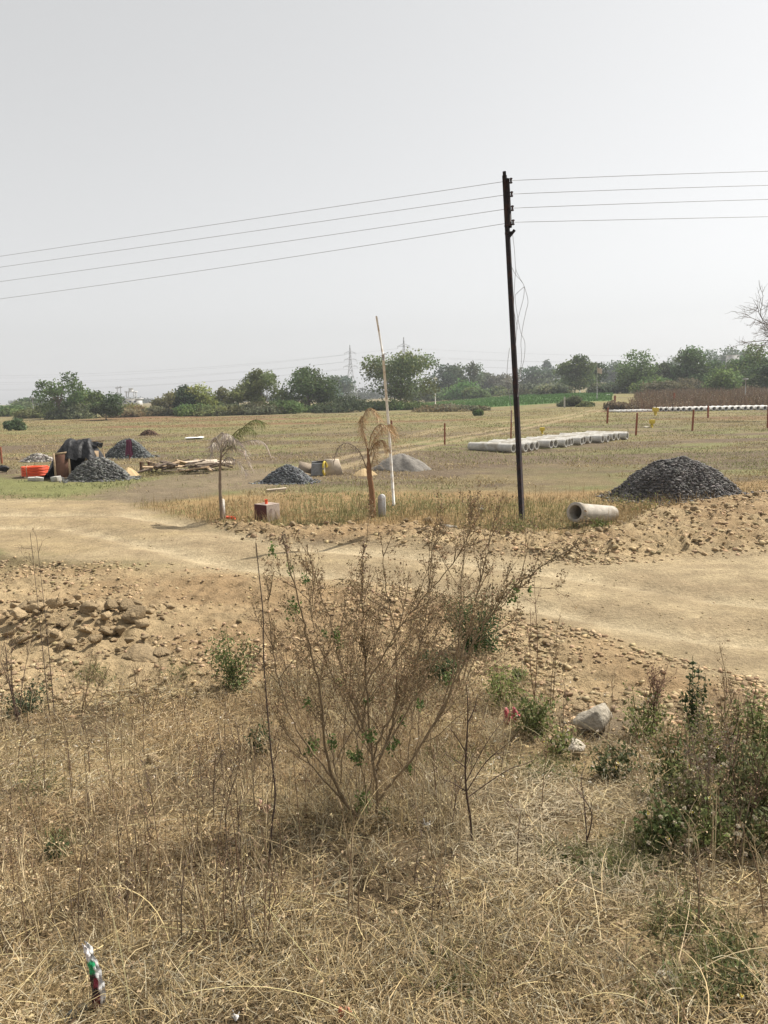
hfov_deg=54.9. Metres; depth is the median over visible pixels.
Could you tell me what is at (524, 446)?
concrete pipe
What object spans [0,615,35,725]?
dry weed
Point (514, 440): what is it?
concrete pipe
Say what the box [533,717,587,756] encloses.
leafy weed
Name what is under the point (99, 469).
gravel heap
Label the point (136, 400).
house
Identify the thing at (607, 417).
boundary post
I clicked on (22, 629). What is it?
boulder
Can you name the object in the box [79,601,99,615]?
boulder
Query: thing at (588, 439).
concrete pipe
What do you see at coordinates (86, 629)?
boulder
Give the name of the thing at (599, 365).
tree
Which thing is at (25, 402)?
tree
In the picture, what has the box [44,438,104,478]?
tarp shelter
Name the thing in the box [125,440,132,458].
cloth on stake
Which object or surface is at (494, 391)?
bush
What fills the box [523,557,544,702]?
dry weed
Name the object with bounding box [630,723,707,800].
leafy weed
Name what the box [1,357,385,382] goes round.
transmission wire
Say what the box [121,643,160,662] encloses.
boulder
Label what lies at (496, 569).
road pebbles
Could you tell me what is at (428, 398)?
bush
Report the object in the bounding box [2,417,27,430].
bush
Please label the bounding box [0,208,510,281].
overhead wire
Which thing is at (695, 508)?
boulder
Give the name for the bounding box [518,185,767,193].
overhead wire
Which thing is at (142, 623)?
boulder
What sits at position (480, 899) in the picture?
straw mat
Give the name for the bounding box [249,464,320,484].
gravel heap
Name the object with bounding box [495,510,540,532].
berm weed
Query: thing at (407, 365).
tree
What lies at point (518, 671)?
leafy weed
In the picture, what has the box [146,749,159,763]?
boulder
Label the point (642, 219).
overhead wire
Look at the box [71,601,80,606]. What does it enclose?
boulder
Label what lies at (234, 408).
bush
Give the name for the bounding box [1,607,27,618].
boulder
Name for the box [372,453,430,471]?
stone dust heap
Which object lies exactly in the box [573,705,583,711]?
boulder
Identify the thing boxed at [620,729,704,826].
dry weed
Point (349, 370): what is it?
pylon
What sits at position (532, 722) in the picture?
leafy weed
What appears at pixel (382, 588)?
dry weed
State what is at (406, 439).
field grass
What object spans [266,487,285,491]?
plank
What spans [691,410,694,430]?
boundary post
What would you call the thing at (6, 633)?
boulder
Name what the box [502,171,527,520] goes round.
utility pole
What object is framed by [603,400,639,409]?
bush
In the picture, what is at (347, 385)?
tree
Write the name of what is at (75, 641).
boulder
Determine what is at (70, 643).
boulder
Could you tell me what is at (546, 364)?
tree
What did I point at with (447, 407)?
bush
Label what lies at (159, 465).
plank
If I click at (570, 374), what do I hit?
tree
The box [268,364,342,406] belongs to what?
tree
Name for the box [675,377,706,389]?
bush
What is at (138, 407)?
bush
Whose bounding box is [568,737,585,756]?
boulder
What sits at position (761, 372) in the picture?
tree
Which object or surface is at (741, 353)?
tree
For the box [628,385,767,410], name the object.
dry crop
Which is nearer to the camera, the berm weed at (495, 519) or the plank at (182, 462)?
the berm weed at (495, 519)
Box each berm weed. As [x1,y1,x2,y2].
[351,449,366,511]
[481,494,507,536]
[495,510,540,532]
[590,516,611,528]
[597,484,669,510]
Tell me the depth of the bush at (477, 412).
88.89 m
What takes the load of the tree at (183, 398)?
on the ground at (556, 474)
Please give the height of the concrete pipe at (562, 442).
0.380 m
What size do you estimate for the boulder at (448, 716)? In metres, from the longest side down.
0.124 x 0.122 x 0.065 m
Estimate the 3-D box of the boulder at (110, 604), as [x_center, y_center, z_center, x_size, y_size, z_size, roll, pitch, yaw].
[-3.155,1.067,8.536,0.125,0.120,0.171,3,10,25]
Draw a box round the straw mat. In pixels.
[0,665,767,1023]
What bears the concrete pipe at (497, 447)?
on the ground at (556, 474)
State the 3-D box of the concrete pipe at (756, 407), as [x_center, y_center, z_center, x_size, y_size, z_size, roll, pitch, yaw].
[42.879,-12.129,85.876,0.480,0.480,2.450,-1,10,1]
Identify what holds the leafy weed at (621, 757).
on the grass bank
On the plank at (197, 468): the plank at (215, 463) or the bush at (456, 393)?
the plank at (215, 463)
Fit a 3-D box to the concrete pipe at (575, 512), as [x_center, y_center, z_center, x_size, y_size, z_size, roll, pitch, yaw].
[4.104,0.018,14.464,1.344,0.565,0.384,-9,12,-41]
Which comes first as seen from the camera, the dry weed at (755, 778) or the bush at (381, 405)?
the dry weed at (755, 778)
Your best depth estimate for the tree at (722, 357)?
390.69 m
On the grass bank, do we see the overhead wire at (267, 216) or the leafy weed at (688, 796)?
the leafy weed at (688, 796)
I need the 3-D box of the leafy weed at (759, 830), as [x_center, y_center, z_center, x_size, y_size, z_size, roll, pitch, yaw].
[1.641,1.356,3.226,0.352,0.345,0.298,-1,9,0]
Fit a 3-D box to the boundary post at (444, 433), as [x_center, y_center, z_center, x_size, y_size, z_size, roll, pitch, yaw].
[3.115,-3.910,37.935,0.081,1.302,0.076,-3,9,-10]
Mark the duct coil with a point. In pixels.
(33, 471)
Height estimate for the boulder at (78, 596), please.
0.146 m
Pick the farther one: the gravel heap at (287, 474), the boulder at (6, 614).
the gravel heap at (287, 474)
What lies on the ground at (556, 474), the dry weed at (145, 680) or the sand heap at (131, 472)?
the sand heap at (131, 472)
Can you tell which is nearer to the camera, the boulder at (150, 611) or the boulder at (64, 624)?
the boulder at (64, 624)
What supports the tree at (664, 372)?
on the ground at (556, 474)
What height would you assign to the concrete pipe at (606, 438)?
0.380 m
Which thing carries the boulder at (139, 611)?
on the ground at (556, 474)
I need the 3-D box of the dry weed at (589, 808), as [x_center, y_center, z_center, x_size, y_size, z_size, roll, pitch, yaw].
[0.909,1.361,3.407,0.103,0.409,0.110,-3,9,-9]
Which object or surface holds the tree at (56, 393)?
on the ground at (556, 474)
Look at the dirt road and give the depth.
10.91 m
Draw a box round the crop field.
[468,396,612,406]
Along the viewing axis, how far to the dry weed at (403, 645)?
5.90 m
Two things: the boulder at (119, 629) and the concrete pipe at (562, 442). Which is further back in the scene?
the concrete pipe at (562, 442)
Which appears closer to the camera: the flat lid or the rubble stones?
the flat lid
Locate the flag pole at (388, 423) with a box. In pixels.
[375,316,394,505]
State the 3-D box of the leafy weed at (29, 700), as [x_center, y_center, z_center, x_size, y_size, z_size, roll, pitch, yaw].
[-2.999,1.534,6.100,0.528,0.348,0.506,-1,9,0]
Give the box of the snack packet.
[82,941,106,1012]
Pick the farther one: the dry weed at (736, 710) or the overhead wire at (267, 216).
the overhead wire at (267, 216)
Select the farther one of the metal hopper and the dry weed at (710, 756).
the metal hopper
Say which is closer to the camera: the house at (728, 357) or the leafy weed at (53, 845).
the leafy weed at (53, 845)
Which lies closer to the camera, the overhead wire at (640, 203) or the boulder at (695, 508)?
the overhead wire at (640, 203)
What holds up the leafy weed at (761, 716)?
on the grass bank
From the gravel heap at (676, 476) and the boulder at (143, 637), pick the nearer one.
the boulder at (143, 637)
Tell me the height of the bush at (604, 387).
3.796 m
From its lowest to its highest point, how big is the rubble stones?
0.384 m
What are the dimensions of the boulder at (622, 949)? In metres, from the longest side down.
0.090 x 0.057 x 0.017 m
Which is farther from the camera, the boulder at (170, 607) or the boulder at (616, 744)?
the boulder at (170, 607)
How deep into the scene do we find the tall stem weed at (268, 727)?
3.38 m
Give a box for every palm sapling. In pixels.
[203,419,272,519]
[331,408,403,517]
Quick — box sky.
[0,0,767,404]
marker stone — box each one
[222,499,225,518]
[378,494,385,516]
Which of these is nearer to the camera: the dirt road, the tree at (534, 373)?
the dirt road
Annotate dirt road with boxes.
[0,498,767,688]
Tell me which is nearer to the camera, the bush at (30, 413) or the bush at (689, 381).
the bush at (30, 413)
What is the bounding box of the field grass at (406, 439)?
[0,406,767,530]
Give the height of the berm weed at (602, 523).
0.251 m
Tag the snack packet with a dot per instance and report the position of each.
(95, 976)
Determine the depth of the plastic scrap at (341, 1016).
2.26 m
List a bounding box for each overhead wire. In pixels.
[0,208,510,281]
[2,222,511,298]
[4,180,509,255]
[4,195,502,266]
[512,171,765,180]
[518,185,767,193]
[522,199,767,207]
[534,216,767,221]
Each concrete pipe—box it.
[467,442,515,451]
[483,442,527,451]
[488,441,534,450]
[491,440,538,449]
[493,439,538,441]
[507,439,553,447]
[513,438,557,447]
[526,437,570,445]
[528,438,567,446]
[537,436,583,444]
[542,437,573,444]
[543,435,585,443]
[557,435,591,442]
[559,434,603,442]
[560,433,603,434]
[566,502,618,521]
[572,432,615,439]
[572,434,609,441]
[577,432,619,439]
[586,431,622,431]
[602,432,628,438]
[735,405,747,409]
[747,405,759,409]
[754,405,766,409]
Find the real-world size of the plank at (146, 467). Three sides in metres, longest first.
0.663 x 0.086 x 0.054 m
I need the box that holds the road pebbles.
[7,508,767,676]
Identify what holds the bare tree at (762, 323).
on the ground at (556, 474)
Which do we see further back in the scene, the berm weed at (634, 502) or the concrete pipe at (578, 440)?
the concrete pipe at (578, 440)
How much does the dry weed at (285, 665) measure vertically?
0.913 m
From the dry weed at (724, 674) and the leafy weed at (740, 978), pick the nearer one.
the leafy weed at (740, 978)
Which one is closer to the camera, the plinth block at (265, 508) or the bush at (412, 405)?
the plinth block at (265, 508)
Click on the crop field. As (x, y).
(542, 398)
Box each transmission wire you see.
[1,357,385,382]
[15,349,389,375]
[369,355,718,361]
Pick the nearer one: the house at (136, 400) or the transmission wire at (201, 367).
the house at (136, 400)
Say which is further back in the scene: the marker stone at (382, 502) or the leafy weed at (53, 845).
the marker stone at (382, 502)
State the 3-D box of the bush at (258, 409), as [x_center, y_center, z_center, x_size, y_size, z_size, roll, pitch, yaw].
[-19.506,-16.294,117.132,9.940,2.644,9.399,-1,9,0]
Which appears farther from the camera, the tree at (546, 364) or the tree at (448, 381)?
the tree at (546, 364)
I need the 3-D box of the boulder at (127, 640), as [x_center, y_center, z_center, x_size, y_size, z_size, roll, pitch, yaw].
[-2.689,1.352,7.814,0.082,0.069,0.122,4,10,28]
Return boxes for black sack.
[0,465,8,471]
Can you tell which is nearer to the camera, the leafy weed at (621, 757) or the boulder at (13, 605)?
the leafy weed at (621, 757)
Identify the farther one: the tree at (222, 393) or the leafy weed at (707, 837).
the tree at (222, 393)
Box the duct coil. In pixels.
[20,465,48,477]
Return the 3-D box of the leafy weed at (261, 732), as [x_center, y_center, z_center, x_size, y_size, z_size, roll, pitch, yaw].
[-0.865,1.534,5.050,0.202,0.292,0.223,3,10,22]
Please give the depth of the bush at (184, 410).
117.44 m
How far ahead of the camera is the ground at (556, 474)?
14.36 m
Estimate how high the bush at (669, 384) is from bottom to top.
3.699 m
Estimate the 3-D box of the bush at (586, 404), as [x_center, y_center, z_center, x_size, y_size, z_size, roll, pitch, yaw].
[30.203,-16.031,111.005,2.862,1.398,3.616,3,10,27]
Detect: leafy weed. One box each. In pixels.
[1,673,57,718]
[37,829,73,869]
[199,625,260,693]
[242,718,271,758]
[408,647,464,690]
[435,587,511,654]
[474,661,528,708]
[508,688,569,738]
[510,666,531,682]
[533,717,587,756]
[576,732,647,780]
[615,680,673,742]
[621,786,691,863]
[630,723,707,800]
[651,750,744,828]
[674,779,754,860]
[676,690,767,768]
[678,656,711,744]
[683,730,766,819]
[703,949,767,1023]
[711,781,767,861]
[717,727,767,823]
[726,680,767,773]
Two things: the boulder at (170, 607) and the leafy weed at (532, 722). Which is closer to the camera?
the leafy weed at (532, 722)
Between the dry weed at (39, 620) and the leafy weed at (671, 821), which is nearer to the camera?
the leafy weed at (671, 821)
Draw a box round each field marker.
[649,420,654,427]
[652,408,658,415]
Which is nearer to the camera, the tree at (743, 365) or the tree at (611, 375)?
the tree at (743, 365)
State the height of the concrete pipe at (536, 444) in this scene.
0.380 m
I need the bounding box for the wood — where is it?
[8,378,601,405]
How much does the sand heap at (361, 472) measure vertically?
0.281 m
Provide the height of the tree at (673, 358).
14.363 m
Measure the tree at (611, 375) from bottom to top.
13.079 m
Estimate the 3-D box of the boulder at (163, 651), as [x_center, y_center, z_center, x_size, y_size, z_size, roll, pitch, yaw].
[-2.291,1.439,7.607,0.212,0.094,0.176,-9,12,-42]
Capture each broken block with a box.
[35,476,43,480]
[50,476,61,481]
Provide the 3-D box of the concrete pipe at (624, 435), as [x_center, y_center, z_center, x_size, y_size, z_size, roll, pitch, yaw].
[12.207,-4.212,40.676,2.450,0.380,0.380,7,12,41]
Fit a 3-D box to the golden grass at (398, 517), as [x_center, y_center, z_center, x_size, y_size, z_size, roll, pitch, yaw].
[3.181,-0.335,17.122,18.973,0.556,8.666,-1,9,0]
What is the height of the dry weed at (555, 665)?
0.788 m
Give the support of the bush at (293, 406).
on the ground at (556, 474)
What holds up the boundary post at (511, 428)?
on the ground at (556, 474)
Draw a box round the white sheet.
[185,436,203,438]
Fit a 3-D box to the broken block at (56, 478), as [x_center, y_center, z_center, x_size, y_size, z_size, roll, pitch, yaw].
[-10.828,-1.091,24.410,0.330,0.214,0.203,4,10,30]
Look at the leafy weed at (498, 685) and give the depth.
5.84 m
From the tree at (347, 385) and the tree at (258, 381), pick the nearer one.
the tree at (258, 381)
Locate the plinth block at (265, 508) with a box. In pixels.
[254,499,279,522]
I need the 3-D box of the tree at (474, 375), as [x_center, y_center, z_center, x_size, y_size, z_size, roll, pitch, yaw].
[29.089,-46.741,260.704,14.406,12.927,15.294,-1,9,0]
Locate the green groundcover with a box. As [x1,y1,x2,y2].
[10,654,767,1023]
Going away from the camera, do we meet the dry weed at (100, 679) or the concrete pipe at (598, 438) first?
the dry weed at (100, 679)
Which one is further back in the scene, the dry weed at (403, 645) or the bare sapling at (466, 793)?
the dry weed at (403, 645)
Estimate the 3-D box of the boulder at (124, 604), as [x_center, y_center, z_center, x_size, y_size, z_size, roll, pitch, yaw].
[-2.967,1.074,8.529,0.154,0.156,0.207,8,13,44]
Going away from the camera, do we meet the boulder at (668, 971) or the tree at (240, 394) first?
the boulder at (668, 971)
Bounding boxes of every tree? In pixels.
[8,396,45,409]
[31,371,85,417]
[65,387,103,416]
[85,391,125,419]
[150,389,175,407]
[172,384,195,408]
[179,382,219,406]
[209,386,233,404]
[220,383,254,403]
[238,368,285,404]
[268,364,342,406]
[326,375,356,397]
[359,347,439,401]
[423,363,463,396]
[446,361,485,388]
[468,372,501,388]
[487,373,519,388]
[511,365,560,385]
[541,359,555,370]
[552,353,600,392]
[582,361,609,387]
[600,360,630,382]
[611,349,665,391]
[652,362,678,380]
[654,354,686,369]
[670,345,725,390]
[702,344,738,368]
[709,340,767,389]
[725,285,767,358]
[728,349,755,374]
[744,357,767,389]
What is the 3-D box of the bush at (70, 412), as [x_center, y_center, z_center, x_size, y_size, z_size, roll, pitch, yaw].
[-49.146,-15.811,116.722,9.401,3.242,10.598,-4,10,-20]
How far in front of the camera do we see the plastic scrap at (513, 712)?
5.38 m
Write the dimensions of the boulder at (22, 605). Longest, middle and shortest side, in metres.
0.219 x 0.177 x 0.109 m
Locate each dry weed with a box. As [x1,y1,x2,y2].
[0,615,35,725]
[14,527,54,718]
[39,628,109,715]
[125,647,170,713]
[258,607,335,711]
[329,572,394,696]
[360,596,445,702]
[411,541,499,693]
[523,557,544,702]
[545,616,565,703]
[568,762,595,847]
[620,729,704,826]
[641,657,678,731]
[642,666,748,772]
[657,704,744,823]
[698,672,767,776]
[704,641,745,719]
[706,709,767,849]
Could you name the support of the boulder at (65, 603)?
on the ground at (556, 474)
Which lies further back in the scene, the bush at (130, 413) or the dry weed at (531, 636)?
the bush at (130, 413)
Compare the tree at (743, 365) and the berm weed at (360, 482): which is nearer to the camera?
the berm weed at (360, 482)
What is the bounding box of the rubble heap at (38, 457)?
[18,453,52,462]
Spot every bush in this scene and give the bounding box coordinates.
[0,404,28,416]
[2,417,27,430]
[11,404,54,418]
[40,402,101,419]
[98,408,144,417]
[121,401,146,410]
[122,404,145,411]
[142,405,176,416]
[171,402,208,416]
[191,404,229,416]
[210,402,247,415]
[230,401,290,414]
[265,398,307,413]
[300,403,339,412]
[312,393,373,412]
[361,399,409,410]
[388,401,433,409]
[403,384,442,401]
[411,402,469,412]
[436,378,489,400]
[457,405,492,410]
[463,386,491,398]
[472,409,483,415]
[485,385,511,395]
[500,382,542,395]
[528,381,575,394]
[555,394,582,406]
[575,401,594,406]
[585,380,631,393]
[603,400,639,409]
[626,376,671,393]
[637,379,694,392]
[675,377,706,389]
[699,363,743,390]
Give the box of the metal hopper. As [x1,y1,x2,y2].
[298,459,342,475]
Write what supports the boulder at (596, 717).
on the ground at (556, 474)
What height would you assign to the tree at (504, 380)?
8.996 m
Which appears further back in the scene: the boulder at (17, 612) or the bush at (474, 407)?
the bush at (474, 407)
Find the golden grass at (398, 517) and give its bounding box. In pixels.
[130,475,765,534]
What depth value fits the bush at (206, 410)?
115.19 m
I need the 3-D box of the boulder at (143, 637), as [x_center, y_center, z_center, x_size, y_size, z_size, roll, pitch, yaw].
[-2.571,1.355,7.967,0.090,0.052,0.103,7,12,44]
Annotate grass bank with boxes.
[0,666,767,1023]
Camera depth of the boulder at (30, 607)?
8.38 m
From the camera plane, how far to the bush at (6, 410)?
147.44 m
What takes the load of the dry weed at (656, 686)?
on the ground at (556, 474)
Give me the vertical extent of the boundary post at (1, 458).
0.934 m
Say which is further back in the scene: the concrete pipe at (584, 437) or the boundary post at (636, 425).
the boundary post at (636, 425)
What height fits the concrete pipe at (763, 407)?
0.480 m
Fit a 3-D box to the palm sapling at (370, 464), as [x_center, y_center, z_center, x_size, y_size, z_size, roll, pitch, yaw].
[-0.356,-0.987,15.770,1.613,2.447,0.969,-1,9,0]
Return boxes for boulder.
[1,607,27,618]
[1,630,15,636]
[2,610,10,616]
[10,603,19,608]
[15,601,26,609]
[17,635,31,643]
[19,626,25,631]
[24,597,46,612]
[45,592,62,608]
[46,627,62,643]
[49,630,58,637]
[55,643,68,651]
[59,621,69,627]
[63,599,71,605]
[66,640,73,645]
[68,638,77,644]
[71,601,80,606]
[74,593,80,599]
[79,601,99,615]
[79,626,92,632]
[88,612,97,617]
[88,635,102,642]
[95,601,104,609]
[98,625,116,635]
[101,611,111,620]
[104,599,118,609]
[114,625,125,635]
[114,648,123,651]
[119,598,134,611]
[121,605,146,623]
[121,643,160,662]
[124,637,133,643]
[133,600,141,605]
[134,617,149,627]
[140,634,148,639]
[146,609,154,614]
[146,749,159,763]
[154,647,170,655]
[166,605,175,609]
[438,908,463,923]
[442,712,454,723]
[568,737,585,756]
[570,703,612,732]
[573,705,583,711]
[609,739,630,755]
[617,943,632,960]
[657,969,674,983]
[690,506,698,510]
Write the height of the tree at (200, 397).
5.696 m
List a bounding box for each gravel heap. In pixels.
[59,457,140,482]
[105,438,158,458]
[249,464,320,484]
[595,456,767,505]
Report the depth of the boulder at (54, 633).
7.92 m
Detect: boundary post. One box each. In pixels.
[0,447,2,463]
[444,423,445,444]
[510,410,511,438]
[606,408,608,423]
[635,413,637,435]
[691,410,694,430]
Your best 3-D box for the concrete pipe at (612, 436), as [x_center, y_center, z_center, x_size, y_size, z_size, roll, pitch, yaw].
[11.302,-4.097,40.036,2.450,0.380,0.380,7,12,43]
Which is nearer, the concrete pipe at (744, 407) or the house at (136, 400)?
the concrete pipe at (744, 407)
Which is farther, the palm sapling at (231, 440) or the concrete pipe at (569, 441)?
the concrete pipe at (569, 441)
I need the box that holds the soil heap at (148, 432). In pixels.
[139,429,160,435]
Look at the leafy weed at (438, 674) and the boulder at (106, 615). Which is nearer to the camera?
the leafy weed at (438, 674)
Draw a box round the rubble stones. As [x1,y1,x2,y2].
[0,490,767,747]
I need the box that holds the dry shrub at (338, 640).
[232,478,606,824]
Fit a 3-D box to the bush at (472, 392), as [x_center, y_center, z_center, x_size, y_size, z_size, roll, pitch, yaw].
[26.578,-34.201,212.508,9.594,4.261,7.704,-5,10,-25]
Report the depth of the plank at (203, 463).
25.86 m
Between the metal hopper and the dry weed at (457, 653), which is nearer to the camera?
the dry weed at (457, 653)
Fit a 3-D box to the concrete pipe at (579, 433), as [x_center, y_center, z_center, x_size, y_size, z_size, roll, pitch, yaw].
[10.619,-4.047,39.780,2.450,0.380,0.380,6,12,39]
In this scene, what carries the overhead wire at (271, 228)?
attached to the utility pole at (506, 183)
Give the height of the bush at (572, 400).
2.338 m
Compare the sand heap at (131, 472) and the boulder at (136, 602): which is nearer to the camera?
the boulder at (136, 602)
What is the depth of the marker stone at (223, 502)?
16.01 m
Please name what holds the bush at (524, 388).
on the ground at (556, 474)
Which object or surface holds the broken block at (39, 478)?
on the ground at (556, 474)
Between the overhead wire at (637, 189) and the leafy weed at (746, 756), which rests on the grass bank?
the leafy weed at (746, 756)
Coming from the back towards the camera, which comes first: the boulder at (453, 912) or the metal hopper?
the metal hopper
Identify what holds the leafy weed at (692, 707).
on the grass bank
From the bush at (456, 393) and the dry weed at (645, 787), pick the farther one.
the bush at (456, 393)
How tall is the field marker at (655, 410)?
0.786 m
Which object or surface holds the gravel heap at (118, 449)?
on the ground at (556, 474)
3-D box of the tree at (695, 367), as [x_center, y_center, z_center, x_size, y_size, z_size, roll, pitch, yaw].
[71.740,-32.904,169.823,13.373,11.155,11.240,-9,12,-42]
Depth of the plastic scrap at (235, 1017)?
2.29 m
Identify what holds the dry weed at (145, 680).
on the grass bank
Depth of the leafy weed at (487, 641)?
7.38 m
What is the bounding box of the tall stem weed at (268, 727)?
[239,533,283,864]
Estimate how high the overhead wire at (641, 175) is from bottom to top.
0.108 m
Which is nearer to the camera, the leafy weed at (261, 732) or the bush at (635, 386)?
the leafy weed at (261, 732)
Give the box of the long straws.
[0,694,767,1023]
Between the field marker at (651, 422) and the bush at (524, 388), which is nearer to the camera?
the field marker at (651, 422)
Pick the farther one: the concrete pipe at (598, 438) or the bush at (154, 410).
the bush at (154, 410)
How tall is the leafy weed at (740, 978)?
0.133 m
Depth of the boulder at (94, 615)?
8.21 m
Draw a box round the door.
[53,452,70,478]
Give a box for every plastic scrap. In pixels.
[230,1010,239,1020]
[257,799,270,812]
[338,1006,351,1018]
[504,706,519,725]
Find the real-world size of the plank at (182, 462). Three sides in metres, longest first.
0.867 x 0.150 x 0.045 m
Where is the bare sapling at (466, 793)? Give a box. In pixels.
[441,686,544,843]
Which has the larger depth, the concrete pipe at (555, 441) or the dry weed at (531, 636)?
the concrete pipe at (555, 441)
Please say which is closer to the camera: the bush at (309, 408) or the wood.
the bush at (309, 408)
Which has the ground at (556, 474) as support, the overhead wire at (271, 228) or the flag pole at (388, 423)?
the flag pole at (388, 423)
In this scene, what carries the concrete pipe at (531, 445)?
on the ground at (556, 474)
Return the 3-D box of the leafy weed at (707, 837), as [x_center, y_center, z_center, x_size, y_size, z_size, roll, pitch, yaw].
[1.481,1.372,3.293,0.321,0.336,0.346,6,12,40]
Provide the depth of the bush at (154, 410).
121.43 m
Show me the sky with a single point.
(122, 119)
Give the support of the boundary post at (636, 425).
on the ground at (556, 474)
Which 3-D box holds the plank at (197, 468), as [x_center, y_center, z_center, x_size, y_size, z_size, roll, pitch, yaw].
[-6.559,-1.523,25.936,0.866,0.054,0.148,-12,-2,-35]
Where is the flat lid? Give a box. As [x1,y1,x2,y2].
[65,1002,87,1023]
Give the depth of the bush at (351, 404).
120.63 m
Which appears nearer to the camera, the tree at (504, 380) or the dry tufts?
the dry tufts
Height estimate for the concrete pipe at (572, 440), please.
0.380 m
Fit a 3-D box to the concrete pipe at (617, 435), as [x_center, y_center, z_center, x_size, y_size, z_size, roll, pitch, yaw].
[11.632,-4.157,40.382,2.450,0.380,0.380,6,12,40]
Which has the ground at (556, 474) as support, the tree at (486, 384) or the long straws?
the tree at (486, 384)
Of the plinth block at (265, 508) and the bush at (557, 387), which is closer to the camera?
the plinth block at (265, 508)
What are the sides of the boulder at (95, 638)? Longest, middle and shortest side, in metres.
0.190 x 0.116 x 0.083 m
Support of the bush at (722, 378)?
on the ground at (556, 474)
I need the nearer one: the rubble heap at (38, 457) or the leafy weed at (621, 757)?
the leafy weed at (621, 757)
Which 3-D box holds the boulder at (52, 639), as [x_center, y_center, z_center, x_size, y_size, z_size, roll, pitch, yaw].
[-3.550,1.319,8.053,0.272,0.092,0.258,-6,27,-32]
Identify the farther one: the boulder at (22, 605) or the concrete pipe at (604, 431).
the concrete pipe at (604, 431)
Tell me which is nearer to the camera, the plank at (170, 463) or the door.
the door
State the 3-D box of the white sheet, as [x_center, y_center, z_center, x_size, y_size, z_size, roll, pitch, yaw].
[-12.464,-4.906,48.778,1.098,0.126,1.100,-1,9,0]
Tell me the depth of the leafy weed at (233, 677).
6.59 m
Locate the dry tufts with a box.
[0,647,767,1023]
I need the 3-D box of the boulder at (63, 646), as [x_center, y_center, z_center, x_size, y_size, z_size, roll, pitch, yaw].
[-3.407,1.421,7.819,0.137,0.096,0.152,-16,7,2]
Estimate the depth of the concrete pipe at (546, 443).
34.53 m
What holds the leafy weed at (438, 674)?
on the grass bank
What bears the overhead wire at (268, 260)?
attached to the utility pole at (506, 183)
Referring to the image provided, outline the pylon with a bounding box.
[344,345,357,399]
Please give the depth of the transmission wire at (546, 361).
383.76 m
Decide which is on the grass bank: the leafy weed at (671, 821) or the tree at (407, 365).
the leafy weed at (671, 821)
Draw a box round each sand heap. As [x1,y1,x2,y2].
[124,467,138,475]
[353,468,375,476]
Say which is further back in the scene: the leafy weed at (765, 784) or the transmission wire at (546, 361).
the transmission wire at (546, 361)
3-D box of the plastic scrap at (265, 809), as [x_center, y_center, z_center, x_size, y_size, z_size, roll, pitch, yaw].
[-0.648,1.590,3.987,0.076,0.054,0.076,-1,9,0]
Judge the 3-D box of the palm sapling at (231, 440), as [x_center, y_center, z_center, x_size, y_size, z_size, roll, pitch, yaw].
[-3.104,-0.839,15.830,1.591,2.244,0.954,-1,9,0]
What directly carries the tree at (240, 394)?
on the ground at (556, 474)
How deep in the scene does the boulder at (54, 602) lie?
8.41 m
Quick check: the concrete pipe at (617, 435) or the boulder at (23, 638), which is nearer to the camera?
the boulder at (23, 638)
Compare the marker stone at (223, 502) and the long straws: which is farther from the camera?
the marker stone at (223, 502)
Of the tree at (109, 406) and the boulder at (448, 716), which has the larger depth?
the tree at (109, 406)
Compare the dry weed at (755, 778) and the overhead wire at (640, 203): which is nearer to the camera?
the dry weed at (755, 778)
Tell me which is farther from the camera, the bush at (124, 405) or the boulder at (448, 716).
the bush at (124, 405)
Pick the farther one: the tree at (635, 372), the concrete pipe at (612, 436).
the tree at (635, 372)
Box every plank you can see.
[142,466,154,468]
[155,462,168,467]
[160,460,175,465]
[173,459,187,464]
[185,466,208,470]
[195,462,216,467]
[197,461,213,464]
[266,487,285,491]
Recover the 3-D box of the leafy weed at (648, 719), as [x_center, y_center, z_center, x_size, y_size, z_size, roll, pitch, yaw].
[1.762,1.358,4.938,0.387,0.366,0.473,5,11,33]
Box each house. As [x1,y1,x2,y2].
[122,388,142,405]
[725,355,739,364]
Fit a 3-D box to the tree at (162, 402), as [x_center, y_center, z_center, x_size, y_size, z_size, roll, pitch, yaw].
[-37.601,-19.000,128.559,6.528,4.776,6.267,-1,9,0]
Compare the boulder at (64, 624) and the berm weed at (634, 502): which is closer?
the boulder at (64, 624)
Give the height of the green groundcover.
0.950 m
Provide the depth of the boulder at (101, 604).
8.79 m
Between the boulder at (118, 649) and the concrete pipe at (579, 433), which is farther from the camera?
the concrete pipe at (579, 433)
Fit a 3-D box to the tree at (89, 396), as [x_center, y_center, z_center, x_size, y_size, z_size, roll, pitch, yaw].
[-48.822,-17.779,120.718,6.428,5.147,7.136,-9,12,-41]
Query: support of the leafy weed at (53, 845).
on the grass bank
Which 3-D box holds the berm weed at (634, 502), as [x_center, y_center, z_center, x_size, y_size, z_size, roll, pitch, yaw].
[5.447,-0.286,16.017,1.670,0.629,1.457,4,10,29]
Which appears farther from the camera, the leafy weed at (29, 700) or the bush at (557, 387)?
the bush at (557, 387)
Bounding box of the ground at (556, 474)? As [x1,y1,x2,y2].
[0,382,767,748]

